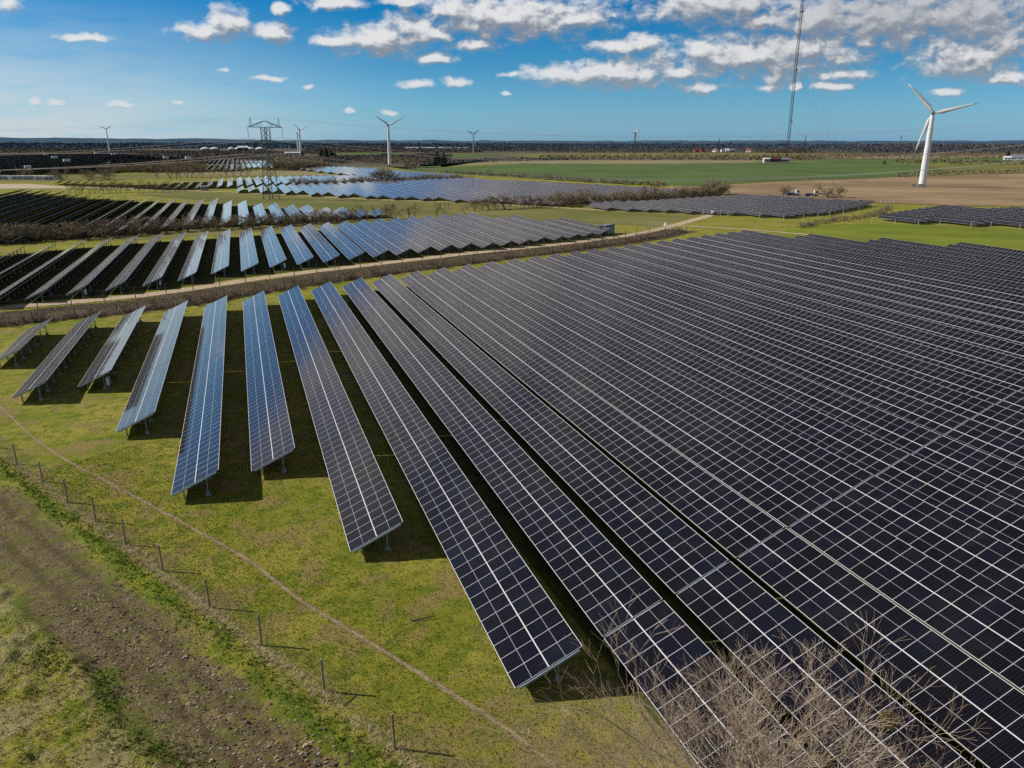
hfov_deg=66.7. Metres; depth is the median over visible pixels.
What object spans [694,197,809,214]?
solar panel row
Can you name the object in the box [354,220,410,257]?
solar panel row
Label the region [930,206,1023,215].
solar panel row
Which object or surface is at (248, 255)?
solar panel row
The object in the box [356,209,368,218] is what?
solar panel row
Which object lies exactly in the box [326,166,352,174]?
solar panel row
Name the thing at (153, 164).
bare tree
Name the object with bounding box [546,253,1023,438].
solar panel row
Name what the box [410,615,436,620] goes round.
fallen stake
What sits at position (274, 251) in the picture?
solar panel row
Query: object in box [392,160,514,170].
green field
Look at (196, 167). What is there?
bare tree
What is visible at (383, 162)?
bare tree
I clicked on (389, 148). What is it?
wind turbine
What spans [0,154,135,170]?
solar panel row
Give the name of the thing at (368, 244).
solar panel row
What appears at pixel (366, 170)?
solar panel row
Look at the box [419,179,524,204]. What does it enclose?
solar panel row
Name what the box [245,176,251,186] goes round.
solar panel row
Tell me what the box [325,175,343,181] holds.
solar panel row
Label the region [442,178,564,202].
solar panel row
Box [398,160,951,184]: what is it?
green field
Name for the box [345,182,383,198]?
solar panel row
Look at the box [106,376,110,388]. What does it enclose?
inverter box
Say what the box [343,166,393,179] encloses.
solar panel row
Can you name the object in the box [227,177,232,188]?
solar panel row
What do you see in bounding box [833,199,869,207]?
solar panel row
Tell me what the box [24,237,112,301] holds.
solar panel row
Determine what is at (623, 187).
solar panel row
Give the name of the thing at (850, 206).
solar panel row
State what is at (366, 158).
bare tree
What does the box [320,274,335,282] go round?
bare shrub
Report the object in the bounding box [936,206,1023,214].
solar panel row
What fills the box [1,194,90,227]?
solar panel row
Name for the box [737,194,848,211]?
solar panel row
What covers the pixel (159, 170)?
bare tree
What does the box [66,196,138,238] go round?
solar panel row
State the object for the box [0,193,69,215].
solar panel row
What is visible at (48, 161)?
solar panel row
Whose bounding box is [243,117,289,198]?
power pylon
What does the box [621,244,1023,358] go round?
solar panel row
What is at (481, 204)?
bare tree
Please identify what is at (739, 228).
dirt road
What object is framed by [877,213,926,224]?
solar panel row
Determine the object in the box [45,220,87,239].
bare shrub
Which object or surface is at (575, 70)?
sky
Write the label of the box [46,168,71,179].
bare shrub
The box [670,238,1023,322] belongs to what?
solar panel row
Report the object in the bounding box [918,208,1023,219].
solar panel row
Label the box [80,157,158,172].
solar panel row
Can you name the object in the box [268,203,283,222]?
solar panel row
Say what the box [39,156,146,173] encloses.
solar panel row
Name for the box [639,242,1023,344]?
solar panel row
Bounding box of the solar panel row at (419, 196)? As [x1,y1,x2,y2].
[370,181,429,199]
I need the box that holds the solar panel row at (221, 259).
[211,229,229,276]
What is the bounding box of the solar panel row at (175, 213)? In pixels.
[159,199,189,228]
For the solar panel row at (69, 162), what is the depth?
1044.76 m
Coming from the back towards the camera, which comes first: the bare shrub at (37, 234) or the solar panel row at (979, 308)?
the bare shrub at (37, 234)
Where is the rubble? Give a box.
[26,577,367,767]
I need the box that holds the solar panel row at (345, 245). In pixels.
[317,222,363,261]
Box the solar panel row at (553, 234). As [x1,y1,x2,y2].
[495,216,565,241]
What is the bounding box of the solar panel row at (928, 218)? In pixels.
[891,212,935,222]
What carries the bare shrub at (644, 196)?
on the ground at (44, 570)
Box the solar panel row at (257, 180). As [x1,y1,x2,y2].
[253,176,261,184]
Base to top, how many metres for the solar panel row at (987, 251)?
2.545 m
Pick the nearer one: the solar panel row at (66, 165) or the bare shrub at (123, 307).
the bare shrub at (123, 307)
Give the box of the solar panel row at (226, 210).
[220,200,231,226]
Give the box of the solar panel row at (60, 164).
[1,154,140,172]
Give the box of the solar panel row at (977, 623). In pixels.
[427,267,1023,691]
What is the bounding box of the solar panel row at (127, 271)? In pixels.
[105,233,162,293]
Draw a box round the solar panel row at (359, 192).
[336,182,372,198]
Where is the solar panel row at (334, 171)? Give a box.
[319,166,340,173]
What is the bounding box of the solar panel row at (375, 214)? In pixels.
[369,209,383,216]
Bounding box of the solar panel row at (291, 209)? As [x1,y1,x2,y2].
[284,204,301,221]
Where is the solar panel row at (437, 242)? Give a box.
[388,217,452,251]
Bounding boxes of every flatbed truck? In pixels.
[787,189,799,195]
[805,190,818,196]
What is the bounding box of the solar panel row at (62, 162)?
[0,154,132,169]
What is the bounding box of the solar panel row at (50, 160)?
[0,155,104,165]
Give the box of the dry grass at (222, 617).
[1,454,449,767]
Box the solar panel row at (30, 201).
[0,191,63,210]
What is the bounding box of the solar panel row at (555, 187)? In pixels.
[503,180,624,198]
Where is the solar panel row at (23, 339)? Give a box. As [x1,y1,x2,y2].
[0,317,52,366]
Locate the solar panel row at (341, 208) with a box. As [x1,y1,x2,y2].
[335,207,351,219]
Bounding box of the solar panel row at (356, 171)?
[338,166,390,179]
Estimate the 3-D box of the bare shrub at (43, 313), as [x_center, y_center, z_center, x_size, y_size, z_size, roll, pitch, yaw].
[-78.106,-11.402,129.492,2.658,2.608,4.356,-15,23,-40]
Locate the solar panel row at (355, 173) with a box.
[332,166,379,178]
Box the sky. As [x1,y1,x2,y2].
[0,0,1023,140]
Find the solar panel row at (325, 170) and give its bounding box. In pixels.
[314,167,330,172]
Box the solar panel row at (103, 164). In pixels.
[59,156,153,172]
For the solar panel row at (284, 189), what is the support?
on the ground at (44, 570)
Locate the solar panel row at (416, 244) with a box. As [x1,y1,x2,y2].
[370,218,431,254]
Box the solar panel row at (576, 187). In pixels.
[529,180,639,199]
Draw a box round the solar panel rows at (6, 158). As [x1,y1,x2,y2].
[0,154,99,162]
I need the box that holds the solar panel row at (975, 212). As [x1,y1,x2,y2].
[924,207,1023,217]
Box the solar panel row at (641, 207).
[613,200,654,212]
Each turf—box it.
[0,194,380,241]
[0,229,593,304]
[347,276,1023,767]
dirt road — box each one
[0,213,718,309]
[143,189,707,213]
[672,225,807,234]
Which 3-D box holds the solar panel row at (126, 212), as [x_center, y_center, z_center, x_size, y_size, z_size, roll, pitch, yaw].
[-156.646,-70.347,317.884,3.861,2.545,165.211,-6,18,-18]
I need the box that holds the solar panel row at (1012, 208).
[1001,207,1023,209]
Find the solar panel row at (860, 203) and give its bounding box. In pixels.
[797,197,864,208]
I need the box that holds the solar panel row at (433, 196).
[379,180,439,200]
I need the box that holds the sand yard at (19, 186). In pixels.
[0,184,138,188]
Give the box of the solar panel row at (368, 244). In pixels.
[336,221,387,259]
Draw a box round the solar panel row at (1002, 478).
[501,258,1023,505]
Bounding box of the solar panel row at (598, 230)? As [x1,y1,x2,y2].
[557,217,609,236]
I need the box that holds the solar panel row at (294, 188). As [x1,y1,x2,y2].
[288,183,302,194]
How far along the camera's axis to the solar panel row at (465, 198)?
437.06 m
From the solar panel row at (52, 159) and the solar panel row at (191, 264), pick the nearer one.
the solar panel row at (191, 264)
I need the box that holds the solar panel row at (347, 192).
[326,182,354,196]
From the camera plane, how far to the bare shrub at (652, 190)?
395.49 m
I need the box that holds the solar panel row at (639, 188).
[616,185,684,197]
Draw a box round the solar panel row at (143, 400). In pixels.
[115,301,187,435]
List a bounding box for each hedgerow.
[405,163,423,167]
[421,156,576,164]
[441,170,667,186]
[540,153,812,157]
[557,155,809,160]
[792,154,1004,159]
[793,151,1023,156]
[893,159,1023,164]
[897,168,1023,176]
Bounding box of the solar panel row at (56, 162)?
[0,154,129,168]
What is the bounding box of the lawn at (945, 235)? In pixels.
[766,223,1023,247]
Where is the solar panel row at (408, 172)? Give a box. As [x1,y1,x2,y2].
[394,170,425,176]
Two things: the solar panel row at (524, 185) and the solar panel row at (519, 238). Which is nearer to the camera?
the solar panel row at (519, 238)
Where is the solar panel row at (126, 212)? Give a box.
[90,197,150,236]
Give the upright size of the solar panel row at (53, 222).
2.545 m
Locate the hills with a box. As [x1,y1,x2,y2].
[0,137,1023,148]
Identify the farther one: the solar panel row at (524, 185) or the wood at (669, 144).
the wood at (669, 144)
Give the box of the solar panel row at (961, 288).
[700,235,1023,304]
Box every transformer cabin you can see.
[0,175,9,179]
[10,175,23,179]
[22,175,35,179]
[34,176,42,179]
[42,176,54,179]
[200,186,208,190]
[599,223,614,234]
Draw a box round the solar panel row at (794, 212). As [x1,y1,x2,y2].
[685,197,800,217]
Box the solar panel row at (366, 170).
[350,167,402,177]
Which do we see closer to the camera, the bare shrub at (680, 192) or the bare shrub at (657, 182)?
the bare shrub at (680, 192)
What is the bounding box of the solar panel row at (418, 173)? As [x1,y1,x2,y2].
[405,171,437,178]
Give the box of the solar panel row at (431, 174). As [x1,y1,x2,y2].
[417,172,448,178]
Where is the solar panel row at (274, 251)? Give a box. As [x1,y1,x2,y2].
[260,225,285,269]
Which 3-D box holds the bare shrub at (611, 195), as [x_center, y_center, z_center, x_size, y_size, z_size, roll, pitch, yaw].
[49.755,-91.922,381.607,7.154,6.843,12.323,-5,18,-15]
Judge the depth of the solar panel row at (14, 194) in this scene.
411.70 m
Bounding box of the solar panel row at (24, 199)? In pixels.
[0,191,50,206]
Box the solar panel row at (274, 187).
[268,184,278,191]
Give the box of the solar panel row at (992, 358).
[604,246,1023,374]
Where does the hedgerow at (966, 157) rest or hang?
on the ground at (44, 570)
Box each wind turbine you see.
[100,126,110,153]
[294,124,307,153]
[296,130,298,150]
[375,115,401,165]
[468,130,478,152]
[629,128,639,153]
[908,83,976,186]
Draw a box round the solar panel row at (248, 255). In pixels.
[239,228,257,273]
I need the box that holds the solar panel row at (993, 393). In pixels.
[566,251,1023,413]
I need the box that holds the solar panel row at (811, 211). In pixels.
[703,196,820,215]
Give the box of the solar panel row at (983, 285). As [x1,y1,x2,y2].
[714,233,1023,296]
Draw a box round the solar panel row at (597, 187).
[558,182,654,193]
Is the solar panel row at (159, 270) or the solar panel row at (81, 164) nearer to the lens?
the solar panel row at (159, 270)
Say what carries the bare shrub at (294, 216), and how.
on the meadow at (542, 214)
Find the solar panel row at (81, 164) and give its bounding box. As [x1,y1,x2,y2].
[26,155,146,173]
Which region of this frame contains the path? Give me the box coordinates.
[0,405,559,767]
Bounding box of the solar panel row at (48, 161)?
[4,154,117,165]
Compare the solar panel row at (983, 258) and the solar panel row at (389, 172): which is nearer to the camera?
the solar panel row at (983, 258)
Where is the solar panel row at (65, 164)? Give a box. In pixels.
[1,154,143,173]
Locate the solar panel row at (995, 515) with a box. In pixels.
[478,261,1023,552]
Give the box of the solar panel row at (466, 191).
[410,179,505,201]
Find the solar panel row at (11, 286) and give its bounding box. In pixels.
[0,239,85,301]
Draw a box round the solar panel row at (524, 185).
[469,177,603,201]
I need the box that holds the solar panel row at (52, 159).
[0,154,108,164]
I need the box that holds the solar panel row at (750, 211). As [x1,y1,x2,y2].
[668,199,768,217]
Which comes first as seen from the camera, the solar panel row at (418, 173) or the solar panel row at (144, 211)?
the solar panel row at (144, 211)
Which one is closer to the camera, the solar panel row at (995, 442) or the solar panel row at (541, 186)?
the solar panel row at (995, 442)
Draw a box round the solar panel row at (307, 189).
[296,183,316,196]
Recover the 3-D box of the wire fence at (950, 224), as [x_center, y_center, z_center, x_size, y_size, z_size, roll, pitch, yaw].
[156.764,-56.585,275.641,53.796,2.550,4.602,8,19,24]
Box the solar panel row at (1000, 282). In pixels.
[727,231,1023,289]
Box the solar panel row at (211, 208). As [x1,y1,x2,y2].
[200,198,217,226]
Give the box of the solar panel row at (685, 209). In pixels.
[638,200,698,212]
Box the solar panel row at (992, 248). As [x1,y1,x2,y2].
[956,242,1023,253]
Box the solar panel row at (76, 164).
[15,155,143,173]
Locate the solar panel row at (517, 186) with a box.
[462,177,593,201]
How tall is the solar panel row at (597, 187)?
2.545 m
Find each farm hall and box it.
[237,146,248,150]
[284,152,299,154]
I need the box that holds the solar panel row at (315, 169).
[309,167,321,171]
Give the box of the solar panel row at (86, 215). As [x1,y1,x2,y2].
[41,196,126,239]
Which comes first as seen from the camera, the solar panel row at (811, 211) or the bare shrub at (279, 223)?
the bare shrub at (279, 223)
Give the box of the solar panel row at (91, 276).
[66,235,137,297]
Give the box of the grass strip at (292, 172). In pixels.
[153,170,333,175]
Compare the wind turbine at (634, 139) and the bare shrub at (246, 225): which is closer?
the bare shrub at (246, 225)
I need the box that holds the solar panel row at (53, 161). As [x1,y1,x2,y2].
[0,154,120,166]
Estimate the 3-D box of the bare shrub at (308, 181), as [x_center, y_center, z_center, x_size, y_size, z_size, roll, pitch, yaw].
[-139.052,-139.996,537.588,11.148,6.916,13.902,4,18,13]
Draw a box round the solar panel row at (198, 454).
[171,296,226,498]
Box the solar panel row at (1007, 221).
[912,209,1023,225]
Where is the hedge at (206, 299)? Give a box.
[0,227,685,326]
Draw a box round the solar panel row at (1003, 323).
[655,240,1023,332]
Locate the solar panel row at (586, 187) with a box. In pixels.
[542,181,647,198]
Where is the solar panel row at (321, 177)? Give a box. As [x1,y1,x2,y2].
[317,175,335,181]
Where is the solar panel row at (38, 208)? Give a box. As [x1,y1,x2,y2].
[0,193,81,221]
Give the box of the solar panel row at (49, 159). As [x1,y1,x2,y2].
[3,154,105,163]
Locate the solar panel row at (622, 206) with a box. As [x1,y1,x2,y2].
[602,201,635,209]
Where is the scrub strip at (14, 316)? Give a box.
[0,229,696,326]
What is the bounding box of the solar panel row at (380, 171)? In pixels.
[359,167,409,178]
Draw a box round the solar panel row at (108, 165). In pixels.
[70,157,154,174]
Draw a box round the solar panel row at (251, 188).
[248,185,254,192]
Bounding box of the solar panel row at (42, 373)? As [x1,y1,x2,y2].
[11,311,100,401]
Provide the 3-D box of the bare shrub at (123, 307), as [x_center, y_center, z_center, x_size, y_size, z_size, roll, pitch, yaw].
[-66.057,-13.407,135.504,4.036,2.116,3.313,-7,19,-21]
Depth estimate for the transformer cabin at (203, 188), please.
481.10 m
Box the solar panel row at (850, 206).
[745,194,854,210]
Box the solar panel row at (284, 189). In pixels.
[278,184,290,194]
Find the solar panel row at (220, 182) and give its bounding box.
[216,178,223,188]
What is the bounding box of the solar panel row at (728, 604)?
[372,274,974,767]
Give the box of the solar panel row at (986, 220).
[905,210,991,225]
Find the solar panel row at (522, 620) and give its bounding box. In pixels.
[311,281,581,688]
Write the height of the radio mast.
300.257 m
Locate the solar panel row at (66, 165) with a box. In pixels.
[4,155,138,174]
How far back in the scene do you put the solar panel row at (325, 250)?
214.14 m
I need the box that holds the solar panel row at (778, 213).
[678,198,791,218]
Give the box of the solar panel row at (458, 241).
[404,216,473,250]
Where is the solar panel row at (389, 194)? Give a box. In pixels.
[354,182,400,198]
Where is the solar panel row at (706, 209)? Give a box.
[649,200,719,214]
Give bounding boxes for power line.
[8,117,242,129]
[11,154,237,169]
[17,154,245,169]
[20,138,240,153]
[22,118,268,130]
[24,138,277,154]
[26,153,280,169]
[33,153,287,169]
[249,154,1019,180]
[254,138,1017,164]
[255,117,1019,136]
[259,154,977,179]
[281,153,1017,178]
[285,118,1019,136]
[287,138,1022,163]
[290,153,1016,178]
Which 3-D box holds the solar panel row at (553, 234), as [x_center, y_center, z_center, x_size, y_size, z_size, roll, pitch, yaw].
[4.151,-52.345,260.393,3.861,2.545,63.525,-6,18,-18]
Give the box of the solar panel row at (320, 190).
[307,183,328,194]
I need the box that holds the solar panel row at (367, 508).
[278,286,402,553]
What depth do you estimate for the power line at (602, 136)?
385.04 m
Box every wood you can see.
[0,142,464,148]
[0,146,157,152]
[108,150,327,153]
[136,152,300,160]
[270,154,414,166]
[295,147,483,152]
[317,145,575,150]
[346,152,452,162]
[424,142,1023,149]
[442,144,1023,152]
[548,147,689,152]
[767,147,816,152]
[841,143,1023,152]
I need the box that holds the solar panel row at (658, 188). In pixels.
[639,186,690,194]
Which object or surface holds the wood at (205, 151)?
on the land
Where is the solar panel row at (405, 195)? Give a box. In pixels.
[362,181,412,199]
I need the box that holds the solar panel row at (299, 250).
[280,224,312,266]
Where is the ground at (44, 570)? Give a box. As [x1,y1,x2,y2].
[0,160,1023,767]
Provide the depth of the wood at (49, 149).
2148.22 m
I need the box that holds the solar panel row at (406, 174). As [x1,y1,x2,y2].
[392,171,421,178]
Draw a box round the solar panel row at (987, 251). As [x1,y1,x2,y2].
[946,244,1023,259]
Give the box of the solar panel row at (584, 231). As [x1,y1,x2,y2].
[543,219,594,237]
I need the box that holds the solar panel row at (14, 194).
[0,190,31,198]
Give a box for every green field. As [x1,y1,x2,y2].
[336,153,501,158]
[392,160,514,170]
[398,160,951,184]
[502,153,891,157]
[809,158,1022,162]
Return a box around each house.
[762,158,770,162]
[768,156,779,162]
[780,158,788,162]
[1003,156,1013,159]
[1011,154,1023,159]
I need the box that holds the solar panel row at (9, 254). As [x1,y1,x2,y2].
[0,245,25,264]
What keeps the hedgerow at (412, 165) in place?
on the ground at (44, 570)
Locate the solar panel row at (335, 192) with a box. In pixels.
[317,183,344,196]
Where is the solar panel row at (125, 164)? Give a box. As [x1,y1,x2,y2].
[87,158,157,172]
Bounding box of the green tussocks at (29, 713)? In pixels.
[0,610,160,767]
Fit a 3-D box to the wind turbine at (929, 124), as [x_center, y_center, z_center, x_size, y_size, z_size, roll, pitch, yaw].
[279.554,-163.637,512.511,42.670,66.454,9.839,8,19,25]
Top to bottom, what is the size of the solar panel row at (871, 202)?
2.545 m
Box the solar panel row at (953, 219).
[898,211,983,226]
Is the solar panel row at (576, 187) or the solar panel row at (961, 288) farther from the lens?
the solar panel row at (576, 187)
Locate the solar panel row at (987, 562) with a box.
[453,264,1023,612]
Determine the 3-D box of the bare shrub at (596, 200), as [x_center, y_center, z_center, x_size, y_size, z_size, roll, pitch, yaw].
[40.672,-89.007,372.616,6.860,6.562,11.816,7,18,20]
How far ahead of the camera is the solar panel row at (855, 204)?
370.18 m
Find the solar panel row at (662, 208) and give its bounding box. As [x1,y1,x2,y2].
[625,200,673,212]
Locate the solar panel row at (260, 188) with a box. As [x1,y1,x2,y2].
[258,184,266,193]
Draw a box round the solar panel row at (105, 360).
[77,306,145,390]
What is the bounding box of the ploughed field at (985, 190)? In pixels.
[660,173,1023,205]
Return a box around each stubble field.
[453,160,762,165]
[810,155,1002,158]
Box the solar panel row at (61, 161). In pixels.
[3,154,126,167]
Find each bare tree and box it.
[97,161,118,172]
[105,163,124,172]
[114,182,122,192]
[117,164,133,172]
[129,163,148,172]
[141,161,154,172]
[145,159,175,171]
[152,164,161,179]
[155,158,190,172]
[170,162,179,178]
[171,157,194,171]
[180,165,191,177]
[181,158,204,171]
[189,164,203,177]
[193,162,207,176]
[225,160,239,174]
[236,162,244,175]
[260,159,282,170]
[268,158,295,170]
[285,157,314,167]
[289,160,306,169]
[293,156,322,167]
[352,204,363,219]
[361,156,371,163]
[371,205,385,219]
[379,158,387,164]
[379,201,403,218]
[411,202,422,216]
[420,154,433,164]
[471,197,484,206]
[475,200,487,209]
[481,194,499,209]
[483,590,987,767]
[487,193,521,208]
[521,195,537,207]
[532,195,546,207]
[698,180,725,195]
[700,178,728,195]
[711,180,732,193]
[814,181,847,197]
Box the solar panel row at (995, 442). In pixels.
[524,256,1023,468]
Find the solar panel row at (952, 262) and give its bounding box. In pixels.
[794,235,1023,277]
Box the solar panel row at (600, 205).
[587,202,613,210]
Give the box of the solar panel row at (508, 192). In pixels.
[433,178,558,204]
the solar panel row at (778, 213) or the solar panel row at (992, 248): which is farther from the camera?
the solar panel row at (778, 213)
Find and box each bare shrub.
[0,222,11,243]
[0,223,25,235]
[0,223,36,243]
[0,315,11,326]
[7,221,31,241]
[15,165,32,175]
[15,221,55,240]
[25,221,63,240]
[34,307,50,318]
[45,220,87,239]
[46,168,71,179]
[63,222,94,238]
[78,170,97,180]
[81,219,114,237]
[81,307,100,317]
[85,223,120,237]
[97,169,115,179]
[97,215,148,235]
[97,217,122,236]
[120,218,143,236]
[120,301,142,312]
[134,218,163,234]
[138,215,161,233]
[144,297,163,307]
[148,214,182,232]
[168,219,185,231]
[174,215,201,230]
[182,294,200,303]
[188,212,219,229]
[196,217,209,230]
[205,217,226,229]
[212,290,226,299]
[220,215,242,229]
[224,214,253,228]
[231,289,247,295]
[241,213,265,227]
[246,212,272,227]
[261,212,277,225]
[268,211,294,225]
[270,283,282,289]
[273,212,299,225]
[285,177,302,184]
[288,277,303,287]
[289,212,313,223]
[290,209,309,224]
[303,177,317,184]
[304,176,317,184]
[304,276,321,283]
[306,210,326,223]
[310,209,334,221]
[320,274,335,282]
[323,209,340,222]
[326,177,336,182]
[336,209,352,221]
[346,209,363,220]
[358,176,372,181]
[366,267,378,275]
[368,168,394,180]
[371,167,400,181]
[424,258,450,266]
[541,172,551,179]
[545,192,574,206]
[549,191,578,206]
[551,190,574,206]
[574,188,598,204]
[575,190,590,204]
[575,192,588,204]
[579,175,589,182]
[585,192,609,202]
[588,192,602,201]
[604,193,624,201]
[606,192,619,201]
[612,189,624,200]
[613,190,639,201]
[621,188,641,200]
[625,190,648,201]
[636,187,657,200]
[636,190,650,200]
[642,186,661,198]
[649,187,666,199]
[653,180,662,186]
[653,191,667,199]
[657,189,677,199]
[664,190,676,198]
[667,184,692,198]
[675,186,697,198]
[687,185,702,196]
[688,187,699,197]
[694,183,713,196]
[702,184,722,195]
[777,184,788,194]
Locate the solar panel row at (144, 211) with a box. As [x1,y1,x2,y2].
[114,198,162,234]
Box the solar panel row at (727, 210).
[658,199,739,215]
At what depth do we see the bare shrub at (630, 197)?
381.26 m
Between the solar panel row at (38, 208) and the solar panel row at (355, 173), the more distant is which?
the solar panel row at (355, 173)
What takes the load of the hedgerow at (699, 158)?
on the ground at (44, 570)
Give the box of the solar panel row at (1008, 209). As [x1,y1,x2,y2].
[991,208,1023,211]
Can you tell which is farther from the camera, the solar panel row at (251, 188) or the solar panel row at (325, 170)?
the solar panel row at (325, 170)
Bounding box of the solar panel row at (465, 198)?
[396,180,478,203]
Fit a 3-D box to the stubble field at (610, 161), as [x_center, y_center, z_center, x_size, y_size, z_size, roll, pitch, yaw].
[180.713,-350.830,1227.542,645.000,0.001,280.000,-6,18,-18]
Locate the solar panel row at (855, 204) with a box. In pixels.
[768,195,859,209]
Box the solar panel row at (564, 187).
[514,180,634,200]
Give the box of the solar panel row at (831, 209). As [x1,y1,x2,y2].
[720,195,835,213]
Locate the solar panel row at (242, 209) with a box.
[238,200,248,223]
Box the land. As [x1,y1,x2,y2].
[0,147,1023,166]
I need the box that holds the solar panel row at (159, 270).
[143,232,185,288]
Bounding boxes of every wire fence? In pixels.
[0,437,463,767]
[4,226,686,326]
[6,224,665,310]
[740,204,886,219]
[754,230,1022,247]
[871,217,1020,229]
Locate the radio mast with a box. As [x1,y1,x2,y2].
[695,0,839,158]
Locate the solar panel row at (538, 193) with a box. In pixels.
[448,178,562,197]
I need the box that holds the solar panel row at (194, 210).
[183,199,203,225]
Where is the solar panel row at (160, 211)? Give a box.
[138,197,177,230]
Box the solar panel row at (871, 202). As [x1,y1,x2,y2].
[858,200,874,206]
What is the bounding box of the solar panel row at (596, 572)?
[343,278,818,767]
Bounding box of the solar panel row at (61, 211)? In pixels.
[0,194,103,241]
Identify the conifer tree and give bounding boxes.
[321,148,328,156]
[431,152,442,164]
[439,152,448,164]
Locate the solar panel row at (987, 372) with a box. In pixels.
[585,248,1023,392]
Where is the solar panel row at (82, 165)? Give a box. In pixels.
[31,155,149,173]
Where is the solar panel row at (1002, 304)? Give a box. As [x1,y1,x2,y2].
[685,236,1023,312]
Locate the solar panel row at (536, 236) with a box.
[466,213,546,243]
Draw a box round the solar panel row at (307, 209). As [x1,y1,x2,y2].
[299,204,317,220]
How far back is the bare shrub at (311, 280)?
162.17 m
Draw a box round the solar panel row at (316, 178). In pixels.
[310,175,324,181]
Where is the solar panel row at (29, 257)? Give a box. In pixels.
[0,241,58,282]
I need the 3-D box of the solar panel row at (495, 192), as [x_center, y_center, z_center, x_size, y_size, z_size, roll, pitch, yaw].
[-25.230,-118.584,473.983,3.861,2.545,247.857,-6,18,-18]
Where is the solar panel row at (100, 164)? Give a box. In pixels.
[47,155,153,173]
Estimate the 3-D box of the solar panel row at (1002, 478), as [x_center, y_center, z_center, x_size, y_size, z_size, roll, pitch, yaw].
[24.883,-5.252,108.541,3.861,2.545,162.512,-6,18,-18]
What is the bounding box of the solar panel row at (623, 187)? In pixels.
[594,184,673,195]
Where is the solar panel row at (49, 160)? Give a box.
[3,154,110,164]
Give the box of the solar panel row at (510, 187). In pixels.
[455,178,583,201]
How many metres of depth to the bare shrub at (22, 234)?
229.71 m
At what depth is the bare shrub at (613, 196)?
378.11 m
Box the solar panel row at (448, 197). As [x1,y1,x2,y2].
[387,180,461,202]
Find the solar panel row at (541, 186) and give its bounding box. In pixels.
[493,179,612,200]
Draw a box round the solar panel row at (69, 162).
[1,155,130,171]
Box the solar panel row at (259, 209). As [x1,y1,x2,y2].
[253,203,266,224]
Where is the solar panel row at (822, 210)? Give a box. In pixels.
[711,196,829,214]
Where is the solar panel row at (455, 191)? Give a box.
[403,180,487,199]
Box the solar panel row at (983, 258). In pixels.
[867,239,1023,266]
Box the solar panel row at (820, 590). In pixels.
[400,270,1023,767]
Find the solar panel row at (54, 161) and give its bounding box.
[0,154,123,167]
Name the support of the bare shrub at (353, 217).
on the meadow at (542, 214)
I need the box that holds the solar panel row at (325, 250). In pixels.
[299,223,339,264]
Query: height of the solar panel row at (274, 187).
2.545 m
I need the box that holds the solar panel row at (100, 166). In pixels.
[62,157,151,174]
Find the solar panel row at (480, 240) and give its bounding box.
[420,215,494,249]
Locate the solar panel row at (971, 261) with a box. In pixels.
[806,234,1023,271]
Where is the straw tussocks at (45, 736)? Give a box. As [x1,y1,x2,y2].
[0,610,155,767]
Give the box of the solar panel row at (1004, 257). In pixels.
[878,238,1023,262]
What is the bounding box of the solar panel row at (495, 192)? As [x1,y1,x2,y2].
[426,179,544,204]
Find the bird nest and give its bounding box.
[878,710,900,732]
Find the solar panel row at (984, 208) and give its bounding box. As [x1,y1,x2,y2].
[942,205,1023,212]
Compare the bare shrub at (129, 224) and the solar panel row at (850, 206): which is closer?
the bare shrub at (129, 224)
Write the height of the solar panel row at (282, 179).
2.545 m
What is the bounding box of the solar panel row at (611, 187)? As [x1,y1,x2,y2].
[576,183,658,192]
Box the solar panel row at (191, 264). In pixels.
[178,230,208,281]
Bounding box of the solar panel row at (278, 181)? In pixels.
[271,176,280,183]
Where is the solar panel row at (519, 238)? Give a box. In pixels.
[451,213,531,245]
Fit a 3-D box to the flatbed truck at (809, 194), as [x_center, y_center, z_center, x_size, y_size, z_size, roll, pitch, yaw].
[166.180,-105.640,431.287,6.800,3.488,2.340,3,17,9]
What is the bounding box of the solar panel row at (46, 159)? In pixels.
[0,154,102,163]
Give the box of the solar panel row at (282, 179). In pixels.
[278,176,289,183]
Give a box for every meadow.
[0,174,311,181]
[56,190,698,239]
[911,163,1023,176]
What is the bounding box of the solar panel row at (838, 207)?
[728,195,842,212]
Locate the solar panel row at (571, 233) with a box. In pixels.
[509,215,580,239]
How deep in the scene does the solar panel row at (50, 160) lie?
1144.45 m
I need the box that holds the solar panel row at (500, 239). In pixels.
[436,214,513,247]
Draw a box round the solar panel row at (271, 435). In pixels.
[243,291,294,474]
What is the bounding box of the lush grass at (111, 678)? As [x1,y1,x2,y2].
[0,457,417,767]
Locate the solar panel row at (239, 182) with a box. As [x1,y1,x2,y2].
[237,177,242,187]
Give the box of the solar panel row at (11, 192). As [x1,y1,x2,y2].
[0,189,23,195]
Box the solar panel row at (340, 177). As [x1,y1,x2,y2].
[333,175,348,180]
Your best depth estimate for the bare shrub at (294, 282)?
158.38 m
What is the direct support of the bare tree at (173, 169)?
on the ground at (44, 570)
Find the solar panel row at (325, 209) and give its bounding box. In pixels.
[318,207,335,220]
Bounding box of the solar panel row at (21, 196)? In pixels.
[0,190,43,202]
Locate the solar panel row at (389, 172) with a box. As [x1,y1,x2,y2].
[367,168,418,178]
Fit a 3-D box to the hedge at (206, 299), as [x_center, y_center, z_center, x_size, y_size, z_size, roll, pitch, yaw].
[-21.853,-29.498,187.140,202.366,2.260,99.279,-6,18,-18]
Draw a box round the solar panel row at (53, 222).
[11,196,112,243]
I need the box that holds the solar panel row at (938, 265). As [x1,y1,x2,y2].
[739,230,1023,282]

